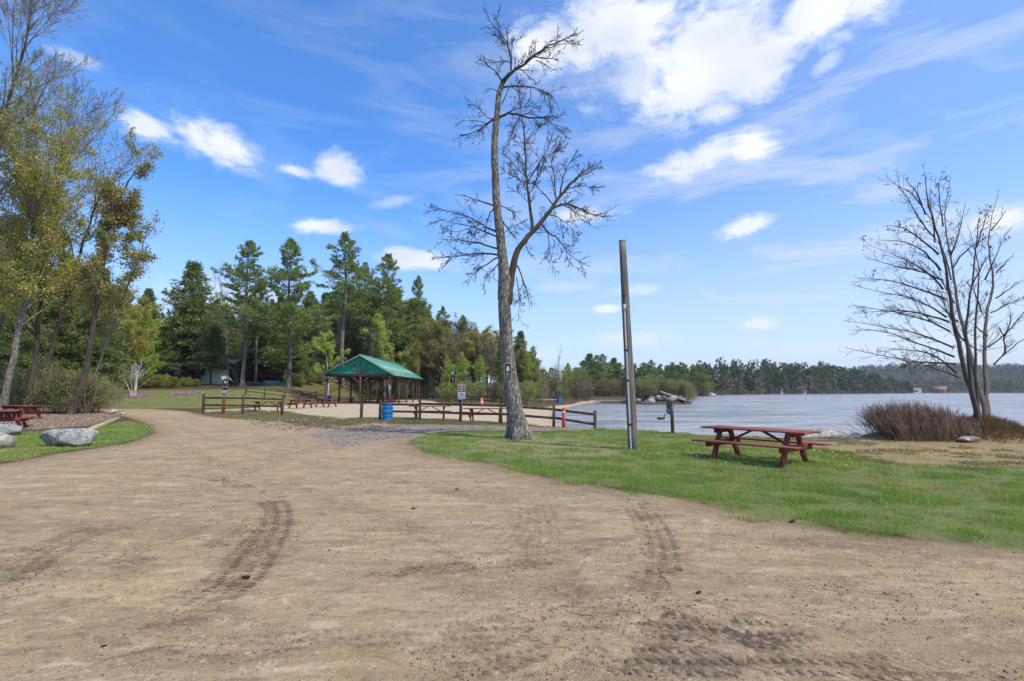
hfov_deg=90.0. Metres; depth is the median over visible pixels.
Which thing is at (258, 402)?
picnic table
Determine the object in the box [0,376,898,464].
ground
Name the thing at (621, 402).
lake bed
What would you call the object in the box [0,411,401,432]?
leaf litter
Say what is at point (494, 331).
budding tree
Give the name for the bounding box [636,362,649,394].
pine tree
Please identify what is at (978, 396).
bare tree
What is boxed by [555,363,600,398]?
marsh bush
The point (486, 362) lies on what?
bare tree
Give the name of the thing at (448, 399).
picnic table
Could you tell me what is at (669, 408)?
shore sign
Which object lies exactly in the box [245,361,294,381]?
deck house
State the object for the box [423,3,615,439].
bare tree
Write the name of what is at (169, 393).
phlox flowers
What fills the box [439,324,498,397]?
leafing tree
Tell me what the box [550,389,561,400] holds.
brush
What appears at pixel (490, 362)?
budding tree
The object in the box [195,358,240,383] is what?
green cottage
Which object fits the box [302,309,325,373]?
bare tree
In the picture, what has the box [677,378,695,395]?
jetty bush
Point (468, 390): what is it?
brush
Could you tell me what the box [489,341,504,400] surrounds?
hemlock tree
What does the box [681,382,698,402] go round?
jetty bush
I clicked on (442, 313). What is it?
pine tree
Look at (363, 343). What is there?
budding tree
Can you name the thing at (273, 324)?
hemlock tree
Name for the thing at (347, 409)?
beach
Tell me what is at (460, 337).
bare tree
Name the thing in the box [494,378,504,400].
brush
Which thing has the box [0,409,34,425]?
picnic table
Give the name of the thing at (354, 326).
hemlock tree
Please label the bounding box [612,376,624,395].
marsh bush
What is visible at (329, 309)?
pine tree
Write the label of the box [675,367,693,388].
pine tree
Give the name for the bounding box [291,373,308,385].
shrub
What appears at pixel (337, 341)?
bare tree
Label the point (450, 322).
budding tree
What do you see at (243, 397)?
rail fence
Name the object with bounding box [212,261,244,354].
pine tree
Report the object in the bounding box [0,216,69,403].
hemlock tree
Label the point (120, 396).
brush
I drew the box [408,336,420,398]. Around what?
budding tree
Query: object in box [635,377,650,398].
jetty bush
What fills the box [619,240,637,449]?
utility pole
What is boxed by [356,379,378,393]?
brush
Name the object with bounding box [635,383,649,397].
jetty bush
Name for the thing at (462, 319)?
pine tree
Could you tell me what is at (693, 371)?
pine tree
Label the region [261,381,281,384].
garden boat
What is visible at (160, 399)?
lawn
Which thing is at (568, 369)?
pine tree
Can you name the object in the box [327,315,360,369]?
hemlock tree
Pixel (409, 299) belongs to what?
budding tree
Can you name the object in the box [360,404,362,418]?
gate post
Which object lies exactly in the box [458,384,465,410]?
beach sign
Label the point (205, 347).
hemlock tree
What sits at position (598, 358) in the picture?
pine tree
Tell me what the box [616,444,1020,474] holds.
dandelions
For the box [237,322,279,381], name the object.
hemlock tree
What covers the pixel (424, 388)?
brush
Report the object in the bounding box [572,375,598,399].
marsh bush
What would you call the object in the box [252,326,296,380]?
hemlock tree
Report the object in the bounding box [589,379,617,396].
marsh bush
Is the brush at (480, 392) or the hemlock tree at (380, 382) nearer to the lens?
the brush at (480, 392)
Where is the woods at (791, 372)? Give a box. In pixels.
[540,358,907,395]
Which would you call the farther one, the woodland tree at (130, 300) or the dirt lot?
the woodland tree at (130, 300)
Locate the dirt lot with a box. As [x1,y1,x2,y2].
[0,408,1023,680]
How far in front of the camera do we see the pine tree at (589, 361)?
171.06 m
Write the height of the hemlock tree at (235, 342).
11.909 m
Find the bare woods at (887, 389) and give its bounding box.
[582,364,914,398]
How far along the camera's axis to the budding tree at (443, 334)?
101.41 m
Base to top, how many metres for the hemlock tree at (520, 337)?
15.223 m
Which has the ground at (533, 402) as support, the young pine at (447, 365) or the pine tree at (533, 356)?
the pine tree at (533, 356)
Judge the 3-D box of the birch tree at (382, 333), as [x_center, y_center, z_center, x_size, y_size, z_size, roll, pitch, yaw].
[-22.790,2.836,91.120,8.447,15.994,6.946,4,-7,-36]
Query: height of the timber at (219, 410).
0.187 m
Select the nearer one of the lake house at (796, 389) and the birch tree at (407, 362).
the birch tree at (407, 362)
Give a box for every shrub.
[137,374,165,387]
[161,376,184,387]
[179,377,192,385]
[187,379,201,386]
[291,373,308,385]
[297,368,317,383]
[312,374,324,383]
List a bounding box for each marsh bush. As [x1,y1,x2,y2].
[521,373,555,397]
[537,366,562,396]
[547,373,565,396]
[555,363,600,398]
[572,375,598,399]
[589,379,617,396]
[601,378,621,395]
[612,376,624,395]
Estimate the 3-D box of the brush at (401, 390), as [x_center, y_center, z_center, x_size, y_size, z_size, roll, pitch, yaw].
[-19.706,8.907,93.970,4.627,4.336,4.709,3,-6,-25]
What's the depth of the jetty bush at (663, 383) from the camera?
84.81 m
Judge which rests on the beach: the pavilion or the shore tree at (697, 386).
the pavilion
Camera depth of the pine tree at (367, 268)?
104.99 m
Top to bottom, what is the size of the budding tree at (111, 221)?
19.440 m
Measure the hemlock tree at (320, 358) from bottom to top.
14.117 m
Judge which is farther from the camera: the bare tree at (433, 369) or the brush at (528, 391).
the bare tree at (433, 369)
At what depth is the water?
53.26 m
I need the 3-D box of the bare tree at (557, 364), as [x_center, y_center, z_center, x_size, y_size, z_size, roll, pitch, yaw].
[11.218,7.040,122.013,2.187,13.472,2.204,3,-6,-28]
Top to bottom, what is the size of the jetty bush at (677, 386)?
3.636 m
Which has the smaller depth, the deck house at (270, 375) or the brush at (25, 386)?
the brush at (25, 386)
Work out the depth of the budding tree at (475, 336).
107.04 m
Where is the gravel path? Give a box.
[300,424,590,446]
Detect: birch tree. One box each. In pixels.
[311,330,350,394]
[360,313,412,392]
[395,338,418,394]
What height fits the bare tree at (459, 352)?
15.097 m
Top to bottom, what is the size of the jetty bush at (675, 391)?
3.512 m
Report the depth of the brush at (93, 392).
34.52 m
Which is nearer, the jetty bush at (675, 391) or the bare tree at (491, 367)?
the jetty bush at (675, 391)
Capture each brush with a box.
[0,362,53,407]
[1,366,40,408]
[9,360,54,408]
[19,365,76,413]
[33,364,91,413]
[35,375,64,412]
[41,360,111,410]
[47,383,102,413]
[54,370,124,413]
[69,372,115,412]
[73,375,114,412]
[83,378,110,412]
[83,381,122,412]
[92,376,133,409]
[310,359,324,373]
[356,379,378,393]
[393,381,415,399]
[414,384,428,396]
[430,386,444,399]
[455,381,475,400]
[469,384,490,401]
[481,377,502,399]
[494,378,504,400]
[520,379,537,401]
[532,385,551,400]
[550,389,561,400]
[552,385,568,399]
[565,381,591,400]
[578,384,599,400]
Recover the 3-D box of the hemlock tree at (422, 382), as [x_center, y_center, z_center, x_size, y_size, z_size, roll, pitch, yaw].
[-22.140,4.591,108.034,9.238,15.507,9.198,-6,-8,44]
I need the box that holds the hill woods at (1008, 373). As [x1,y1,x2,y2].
[842,362,1023,392]
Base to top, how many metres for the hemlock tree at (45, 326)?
16.975 m
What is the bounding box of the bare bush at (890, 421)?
[846,398,987,442]
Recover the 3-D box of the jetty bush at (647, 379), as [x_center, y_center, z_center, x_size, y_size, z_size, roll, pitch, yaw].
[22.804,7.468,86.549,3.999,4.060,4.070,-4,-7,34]
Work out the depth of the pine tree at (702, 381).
227.75 m
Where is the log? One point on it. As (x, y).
(662, 392)
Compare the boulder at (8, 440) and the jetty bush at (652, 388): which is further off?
the jetty bush at (652, 388)
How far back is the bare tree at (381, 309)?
116.68 m
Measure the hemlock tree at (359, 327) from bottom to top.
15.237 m
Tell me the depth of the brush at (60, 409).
33.48 m
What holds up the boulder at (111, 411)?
on the dirt lot
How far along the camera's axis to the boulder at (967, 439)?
15.69 m
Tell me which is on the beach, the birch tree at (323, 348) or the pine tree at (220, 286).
the birch tree at (323, 348)
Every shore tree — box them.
[693,378,702,395]
[695,371,711,395]
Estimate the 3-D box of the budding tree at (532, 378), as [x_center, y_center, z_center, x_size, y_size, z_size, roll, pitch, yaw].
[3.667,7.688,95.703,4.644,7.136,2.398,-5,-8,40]
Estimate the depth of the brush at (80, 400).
33.76 m
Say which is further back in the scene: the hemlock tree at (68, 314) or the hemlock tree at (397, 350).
the hemlock tree at (397, 350)
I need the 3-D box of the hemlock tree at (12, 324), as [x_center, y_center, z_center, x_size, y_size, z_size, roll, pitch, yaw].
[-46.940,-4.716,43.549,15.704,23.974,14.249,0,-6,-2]
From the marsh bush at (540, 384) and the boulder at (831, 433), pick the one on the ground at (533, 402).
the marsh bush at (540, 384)
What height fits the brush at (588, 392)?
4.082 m
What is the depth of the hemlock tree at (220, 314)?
96.82 m
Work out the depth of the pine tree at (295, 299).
74.27 m
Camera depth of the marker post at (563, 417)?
23.60 m
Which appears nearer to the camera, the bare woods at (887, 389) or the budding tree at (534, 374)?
the budding tree at (534, 374)
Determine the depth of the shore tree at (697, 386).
221.10 m
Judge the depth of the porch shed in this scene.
83.57 m
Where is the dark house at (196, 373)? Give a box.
[136,356,200,381]
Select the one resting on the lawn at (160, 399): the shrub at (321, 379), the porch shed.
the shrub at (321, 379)
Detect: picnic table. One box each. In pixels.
[0,405,45,418]
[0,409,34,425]
[250,401,287,411]
[284,399,313,408]
[311,399,341,406]
[335,397,354,402]
[362,397,381,402]
[376,397,393,402]
[408,406,450,419]
[445,397,462,401]
[462,408,505,421]
[691,425,829,466]
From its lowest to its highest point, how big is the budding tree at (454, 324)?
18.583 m
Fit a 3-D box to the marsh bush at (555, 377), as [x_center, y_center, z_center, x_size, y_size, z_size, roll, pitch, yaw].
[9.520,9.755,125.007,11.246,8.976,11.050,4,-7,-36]
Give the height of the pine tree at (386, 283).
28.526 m
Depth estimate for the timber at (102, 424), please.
22.89 m
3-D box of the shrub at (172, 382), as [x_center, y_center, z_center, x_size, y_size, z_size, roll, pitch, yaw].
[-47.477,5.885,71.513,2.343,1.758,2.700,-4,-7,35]
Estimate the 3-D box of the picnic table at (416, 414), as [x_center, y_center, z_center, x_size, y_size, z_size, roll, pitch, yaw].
[-4.604,4.061,28.738,2.350,0.788,1.574,0,-6,-5]
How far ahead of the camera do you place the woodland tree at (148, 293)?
120.14 m
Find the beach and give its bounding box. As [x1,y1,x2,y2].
[230,400,597,426]
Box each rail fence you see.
[202,394,284,414]
[245,382,527,405]
[378,400,596,428]
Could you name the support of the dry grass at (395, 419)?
on the ground at (533, 402)
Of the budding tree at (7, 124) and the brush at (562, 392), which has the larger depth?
the brush at (562, 392)
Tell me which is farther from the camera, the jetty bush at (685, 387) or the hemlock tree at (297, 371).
the hemlock tree at (297, 371)
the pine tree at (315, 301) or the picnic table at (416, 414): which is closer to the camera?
the picnic table at (416, 414)
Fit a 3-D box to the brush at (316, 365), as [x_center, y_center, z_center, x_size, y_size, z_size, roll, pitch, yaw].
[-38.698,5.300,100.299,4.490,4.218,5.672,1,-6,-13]
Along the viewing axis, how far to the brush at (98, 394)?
35.52 m
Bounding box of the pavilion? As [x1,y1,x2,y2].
[320,354,422,403]
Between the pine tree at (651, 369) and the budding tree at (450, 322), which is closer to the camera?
the budding tree at (450, 322)
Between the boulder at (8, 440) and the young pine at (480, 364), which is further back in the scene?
the young pine at (480, 364)
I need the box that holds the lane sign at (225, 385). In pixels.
[221,375,232,413]
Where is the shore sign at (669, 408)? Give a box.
[666,401,674,433]
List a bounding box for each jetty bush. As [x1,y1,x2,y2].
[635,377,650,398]
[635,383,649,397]
[638,376,654,395]
[638,378,660,395]
[646,372,667,393]
[652,377,673,394]
[665,380,679,394]
[668,379,688,394]
[670,380,693,395]
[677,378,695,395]
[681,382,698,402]
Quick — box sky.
[0,0,1023,384]
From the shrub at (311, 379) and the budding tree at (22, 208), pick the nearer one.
the budding tree at (22, 208)
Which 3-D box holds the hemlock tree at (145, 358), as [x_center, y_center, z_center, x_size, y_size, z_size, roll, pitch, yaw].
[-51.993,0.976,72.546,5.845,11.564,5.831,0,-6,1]
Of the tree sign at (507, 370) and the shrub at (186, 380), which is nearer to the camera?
the tree sign at (507, 370)
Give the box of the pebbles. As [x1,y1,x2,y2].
[1,444,1023,680]
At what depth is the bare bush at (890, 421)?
16.38 m
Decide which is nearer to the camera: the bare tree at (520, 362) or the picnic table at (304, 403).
the picnic table at (304, 403)
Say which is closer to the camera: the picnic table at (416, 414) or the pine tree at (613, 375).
the picnic table at (416, 414)
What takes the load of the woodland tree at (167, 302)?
on the ground at (533, 402)
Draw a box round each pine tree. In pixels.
[206,239,286,385]
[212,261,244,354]
[237,285,275,382]
[238,237,340,388]
[302,299,335,374]
[309,231,382,385]
[322,289,341,328]
[337,262,381,353]
[346,253,419,398]
[353,285,408,337]
[398,275,432,396]
[403,306,439,392]
[434,306,460,389]
[450,314,470,380]
[466,335,485,390]
[529,349,547,377]
[560,363,574,397]
[572,353,609,395]
[587,355,611,390]
[596,354,619,395]
[603,358,625,395]
[610,362,624,395]
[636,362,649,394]
[644,359,660,373]
[663,363,680,378]
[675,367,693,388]
[685,364,703,394]
[692,368,718,395]
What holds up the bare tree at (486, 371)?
on the ground at (533, 402)
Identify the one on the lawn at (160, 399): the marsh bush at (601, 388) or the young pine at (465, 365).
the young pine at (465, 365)
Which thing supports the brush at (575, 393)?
on the ground at (533, 402)
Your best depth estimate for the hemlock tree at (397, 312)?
132.88 m
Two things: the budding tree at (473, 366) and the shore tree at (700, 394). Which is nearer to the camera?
the budding tree at (473, 366)
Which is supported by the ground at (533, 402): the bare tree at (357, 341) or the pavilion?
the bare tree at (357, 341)
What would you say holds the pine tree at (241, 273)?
on the ground at (533, 402)
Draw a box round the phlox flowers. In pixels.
[107,391,202,397]
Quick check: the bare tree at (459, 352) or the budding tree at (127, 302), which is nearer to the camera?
the budding tree at (127, 302)
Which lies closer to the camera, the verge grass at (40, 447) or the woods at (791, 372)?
the verge grass at (40, 447)
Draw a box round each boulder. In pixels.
[0,424,22,434]
[0,432,16,448]
[39,428,98,446]
[106,409,117,413]
[647,398,654,403]
[670,395,676,401]
[792,428,862,438]
[956,436,980,441]
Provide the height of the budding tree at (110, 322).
14.178 m
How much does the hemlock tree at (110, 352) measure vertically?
15.198 m
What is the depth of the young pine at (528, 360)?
91.72 m
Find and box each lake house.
[790,387,805,393]
[913,388,921,392]
[933,386,946,392]
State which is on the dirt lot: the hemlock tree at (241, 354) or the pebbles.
the pebbles
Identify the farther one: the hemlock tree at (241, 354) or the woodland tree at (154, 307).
the woodland tree at (154, 307)
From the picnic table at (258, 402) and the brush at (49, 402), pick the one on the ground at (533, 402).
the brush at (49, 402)
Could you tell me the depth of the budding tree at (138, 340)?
61.02 m
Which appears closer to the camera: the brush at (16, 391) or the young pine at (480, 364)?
the brush at (16, 391)
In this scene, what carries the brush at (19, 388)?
on the ground at (533, 402)
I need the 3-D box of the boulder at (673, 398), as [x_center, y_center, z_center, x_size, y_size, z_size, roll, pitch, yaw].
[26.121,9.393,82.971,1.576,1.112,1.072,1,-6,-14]
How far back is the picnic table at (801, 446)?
11.32 m
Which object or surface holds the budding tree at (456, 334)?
on the ground at (533, 402)
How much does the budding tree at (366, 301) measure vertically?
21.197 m
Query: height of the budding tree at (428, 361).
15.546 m
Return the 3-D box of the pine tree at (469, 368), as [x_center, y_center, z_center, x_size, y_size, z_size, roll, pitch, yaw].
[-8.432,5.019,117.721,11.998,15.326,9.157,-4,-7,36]
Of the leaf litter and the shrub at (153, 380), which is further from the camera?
the shrub at (153, 380)
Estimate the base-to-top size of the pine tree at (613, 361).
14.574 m
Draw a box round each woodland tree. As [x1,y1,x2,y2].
[121,296,162,347]
[125,287,163,374]
[125,292,135,305]
[125,295,164,347]
[160,298,179,322]
[232,314,243,352]
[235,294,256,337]
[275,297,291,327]
[299,290,326,356]
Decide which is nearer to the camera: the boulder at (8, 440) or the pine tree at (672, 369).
the boulder at (8, 440)
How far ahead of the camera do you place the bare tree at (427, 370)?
102.73 m
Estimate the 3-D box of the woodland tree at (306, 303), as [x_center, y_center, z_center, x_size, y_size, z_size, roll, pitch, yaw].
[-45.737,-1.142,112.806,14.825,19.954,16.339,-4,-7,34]
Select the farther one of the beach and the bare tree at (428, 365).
the bare tree at (428, 365)
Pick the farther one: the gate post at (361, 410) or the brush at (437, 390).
the brush at (437, 390)
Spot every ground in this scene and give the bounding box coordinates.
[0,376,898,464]
[792,424,1023,467]
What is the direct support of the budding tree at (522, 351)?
on the ground at (533, 402)
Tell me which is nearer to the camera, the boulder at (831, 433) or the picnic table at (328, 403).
the boulder at (831, 433)
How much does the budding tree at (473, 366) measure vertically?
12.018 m
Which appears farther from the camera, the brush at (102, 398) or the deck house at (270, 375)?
the deck house at (270, 375)
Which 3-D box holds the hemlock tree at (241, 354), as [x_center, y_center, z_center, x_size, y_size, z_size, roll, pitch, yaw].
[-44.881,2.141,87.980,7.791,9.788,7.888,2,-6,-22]
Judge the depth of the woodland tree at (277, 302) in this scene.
110.37 m
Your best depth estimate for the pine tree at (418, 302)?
104.56 m
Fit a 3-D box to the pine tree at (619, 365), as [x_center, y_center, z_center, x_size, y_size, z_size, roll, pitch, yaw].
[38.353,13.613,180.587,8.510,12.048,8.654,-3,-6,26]
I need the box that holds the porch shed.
[227,359,248,382]
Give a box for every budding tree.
[0,0,99,226]
[0,0,113,415]
[0,46,140,331]
[0,81,130,414]
[26,271,152,359]
[29,123,155,409]
[65,127,163,414]
[77,210,165,412]
[82,300,161,383]
[98,301,156,384]
[349,282,380,332]
[357,293,385,396]
[398,298,432,347]
[404,315,456,397]
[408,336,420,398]
[418,317,457,390]
[420,334,443,396]
[422,319,458,393]
[447,312,475,354]
[448,333,468,391]
[460,322,485,393]
[467,346,483,397]
[473,336,499,382]
[492,329,514,357]
[515,345,537,398]
[515,361,533,399]
[517,364,532,385]
[521,364,542,399]
[522,361,540,397]
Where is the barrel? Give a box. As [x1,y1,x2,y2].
[382,403,392,420]
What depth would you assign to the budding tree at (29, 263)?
31.45 m
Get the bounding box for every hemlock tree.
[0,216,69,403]
[0,219,57,408]
[7,283,76,381]
[21,249,100,392]
[37,266,137,394]
[98,300,142,390]
[124,309,170,387]
[146,260,234,380]
[185,326,240,384]
[207,297,232,355]
[223,319,241,356]
[227,329,264,380]
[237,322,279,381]
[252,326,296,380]
[267,299,280,337]
[273,332,316,378]
[294,315,319,373]
[308,313,334,371]
[311,285,362,361]
[316,307,340,370]
[318,292,338,312]
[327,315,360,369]
[353,313,368,356]
[357,314,397,392]
[379,319,417,397]
[382,323,398,381]
[385,291,420,369]
[392,328,431,397]
[415,316,457,393]
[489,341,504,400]
[498,331,541,396]
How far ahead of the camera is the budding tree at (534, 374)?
98.73 m
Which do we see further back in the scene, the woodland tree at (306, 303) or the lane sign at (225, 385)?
the woodland tree at (306, 303)
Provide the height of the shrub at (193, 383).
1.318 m
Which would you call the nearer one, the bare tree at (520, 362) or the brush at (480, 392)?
the brush at (480, 392)
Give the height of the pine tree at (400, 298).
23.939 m
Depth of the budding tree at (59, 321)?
34.13 m
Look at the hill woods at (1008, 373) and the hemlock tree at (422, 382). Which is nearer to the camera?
the hemlock tree at (422, 382)
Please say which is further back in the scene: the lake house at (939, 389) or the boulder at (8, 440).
the lake house at (939, 389)
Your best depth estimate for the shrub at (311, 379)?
81.34 m
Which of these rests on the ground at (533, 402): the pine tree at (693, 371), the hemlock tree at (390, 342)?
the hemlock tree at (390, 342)
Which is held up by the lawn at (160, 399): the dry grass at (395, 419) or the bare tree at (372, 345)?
the bare tree at (372, 345)
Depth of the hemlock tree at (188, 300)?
81.50 m
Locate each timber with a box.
[87,417,119,429]
[205,408,246,411]
[240,409,269,411]
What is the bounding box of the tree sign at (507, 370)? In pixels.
[504,363,510,377]
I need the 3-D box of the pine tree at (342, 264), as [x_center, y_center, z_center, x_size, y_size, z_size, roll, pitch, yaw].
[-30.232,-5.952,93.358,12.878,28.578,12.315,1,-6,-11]
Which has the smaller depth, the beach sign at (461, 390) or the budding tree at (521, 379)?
the beach sign at (461, 390)
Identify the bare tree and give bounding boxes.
[117,357,149,395]
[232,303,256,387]
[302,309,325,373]
[308,322,318,373]
[329,317,346,363]
[347,322,366,355]
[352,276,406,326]
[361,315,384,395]
[361,320,382,399]
[390,300,417,361]
[419,319,437,397]
[419,321,439,398]
[421,349,439,396]
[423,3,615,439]
[438,335,475,390]
[446,318,475,393]
[451,328,477,383]
[452,329,469,390]
[469,336,491,396]
[473,333,496,397]
[473,334,498,392]
[481,342,502,399]
[515,342,526,376]
[554,347,562,377]
[843,162,1023,422]
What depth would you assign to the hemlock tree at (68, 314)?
55.77 m
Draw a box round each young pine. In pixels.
[135,326,189,375]
[157,309,200,362]
[440,355,456,400]
[448,351,476,400]
[470,355,489,400]
[520,353,537,399]
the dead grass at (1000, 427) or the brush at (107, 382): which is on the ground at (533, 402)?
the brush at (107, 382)
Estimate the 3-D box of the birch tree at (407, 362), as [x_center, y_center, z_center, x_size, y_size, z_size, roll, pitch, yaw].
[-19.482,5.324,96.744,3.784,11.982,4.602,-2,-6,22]
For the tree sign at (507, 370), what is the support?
attached to the bare tree at (517, 427)
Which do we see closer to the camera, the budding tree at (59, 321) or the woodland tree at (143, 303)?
the budding tree at (59, 321)
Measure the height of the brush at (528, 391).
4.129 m
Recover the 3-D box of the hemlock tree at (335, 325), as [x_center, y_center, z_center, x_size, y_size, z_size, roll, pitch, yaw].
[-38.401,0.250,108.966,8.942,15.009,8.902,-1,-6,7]
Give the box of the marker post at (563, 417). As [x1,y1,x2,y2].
[562,408,565,426]
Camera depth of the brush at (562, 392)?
94.33 m
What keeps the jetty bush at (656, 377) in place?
on the ground at (533, 402)
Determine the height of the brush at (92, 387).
3.471 m
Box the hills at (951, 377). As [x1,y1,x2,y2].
[847,368,1022,393]
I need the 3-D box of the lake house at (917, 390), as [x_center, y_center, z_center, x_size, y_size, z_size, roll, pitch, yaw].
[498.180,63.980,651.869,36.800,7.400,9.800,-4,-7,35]
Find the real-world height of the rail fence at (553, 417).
1.828 m
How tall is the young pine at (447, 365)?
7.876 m
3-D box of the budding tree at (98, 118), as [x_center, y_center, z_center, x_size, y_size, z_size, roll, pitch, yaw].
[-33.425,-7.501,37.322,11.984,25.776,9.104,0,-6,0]
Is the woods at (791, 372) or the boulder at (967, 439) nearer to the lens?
the boulder at (967, 439)
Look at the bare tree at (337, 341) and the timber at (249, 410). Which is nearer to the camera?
the timber at (249, 410)
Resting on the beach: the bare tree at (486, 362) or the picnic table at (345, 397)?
the picnic table at (345, 397)
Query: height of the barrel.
0.930 m
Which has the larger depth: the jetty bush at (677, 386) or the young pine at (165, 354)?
the jetty bush at (677, 386)
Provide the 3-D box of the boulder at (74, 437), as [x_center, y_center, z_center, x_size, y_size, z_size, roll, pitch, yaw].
[-12.616,2.796,14.546,1.490,0.615,0.827,1,-6,-8]
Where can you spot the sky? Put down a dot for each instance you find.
(743, 147)
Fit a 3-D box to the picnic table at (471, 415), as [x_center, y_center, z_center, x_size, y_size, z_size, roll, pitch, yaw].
[-1.404,4.035,27.535,2.350,0.788,1.574,0,-6,4]
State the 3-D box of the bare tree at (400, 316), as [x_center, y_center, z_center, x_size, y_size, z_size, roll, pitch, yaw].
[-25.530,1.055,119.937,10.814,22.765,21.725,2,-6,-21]
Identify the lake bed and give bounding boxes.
[588,393,882,404]
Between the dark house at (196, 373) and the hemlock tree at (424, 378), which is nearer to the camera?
the dark house at (196, 373)
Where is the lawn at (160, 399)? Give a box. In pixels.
[3,378,1023,550]
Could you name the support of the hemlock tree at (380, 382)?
on the ground at (533, 402)
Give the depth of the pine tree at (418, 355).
129.57 m
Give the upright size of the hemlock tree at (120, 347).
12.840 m
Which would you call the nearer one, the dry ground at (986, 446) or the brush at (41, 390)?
the dry ground at (986, 446)
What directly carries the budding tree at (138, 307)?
on the lawn at (160, 399)
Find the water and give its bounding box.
[551,393,1023,437]
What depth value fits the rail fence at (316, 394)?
67.80 m
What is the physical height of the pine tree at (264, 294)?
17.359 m
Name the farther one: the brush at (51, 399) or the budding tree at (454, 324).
the budding tree at (454, 324)
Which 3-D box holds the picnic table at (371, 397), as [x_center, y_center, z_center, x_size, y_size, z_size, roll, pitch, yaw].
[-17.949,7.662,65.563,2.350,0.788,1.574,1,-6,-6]
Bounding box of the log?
[660,391,686,400]
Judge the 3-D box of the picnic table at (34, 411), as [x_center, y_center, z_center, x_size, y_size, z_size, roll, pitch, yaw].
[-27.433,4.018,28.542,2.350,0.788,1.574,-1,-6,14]
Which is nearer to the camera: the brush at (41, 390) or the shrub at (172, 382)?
the brush at (41, 390)
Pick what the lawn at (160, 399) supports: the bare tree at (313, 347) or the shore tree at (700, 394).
the bare tree at (313, 347)
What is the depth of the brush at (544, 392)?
86.67 m
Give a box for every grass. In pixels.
[0,424,154,461]
[195,379,1023,573]
[825,412,1023,443]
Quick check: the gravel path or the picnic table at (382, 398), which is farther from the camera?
the picnic table at (382, 398)
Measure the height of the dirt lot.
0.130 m
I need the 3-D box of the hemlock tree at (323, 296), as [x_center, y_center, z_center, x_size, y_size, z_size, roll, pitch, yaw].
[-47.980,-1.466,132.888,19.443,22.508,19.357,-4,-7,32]
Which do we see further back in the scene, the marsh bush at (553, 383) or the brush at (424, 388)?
the marsh bush at (553, 383)
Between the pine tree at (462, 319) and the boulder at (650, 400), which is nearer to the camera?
the boulder at (650, 400)
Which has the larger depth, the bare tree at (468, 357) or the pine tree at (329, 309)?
the pine tree at (329, 309)
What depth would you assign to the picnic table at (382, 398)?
63.51 m
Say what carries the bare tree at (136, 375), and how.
on the lawn at (160, 399)
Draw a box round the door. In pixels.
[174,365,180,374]
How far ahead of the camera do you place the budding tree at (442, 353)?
95.71 m
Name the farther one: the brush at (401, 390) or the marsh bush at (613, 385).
the marsh bush at (613, 385)
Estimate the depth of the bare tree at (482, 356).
104.51 m
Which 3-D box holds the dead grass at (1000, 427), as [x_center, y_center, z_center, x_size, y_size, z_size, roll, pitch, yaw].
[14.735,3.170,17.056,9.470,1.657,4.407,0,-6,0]
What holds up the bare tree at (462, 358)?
on the lawn at (160, 399)
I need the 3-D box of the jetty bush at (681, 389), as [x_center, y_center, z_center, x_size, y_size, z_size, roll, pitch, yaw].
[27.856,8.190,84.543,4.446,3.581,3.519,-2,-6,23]
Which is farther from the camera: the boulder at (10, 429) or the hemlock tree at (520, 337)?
the hemlock tree at (520, 337)
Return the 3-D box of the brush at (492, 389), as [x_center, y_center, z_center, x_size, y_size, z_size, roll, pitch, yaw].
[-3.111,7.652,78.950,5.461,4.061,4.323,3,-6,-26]
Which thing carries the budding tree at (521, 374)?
on the ground at (533, 402)
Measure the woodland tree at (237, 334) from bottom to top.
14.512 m

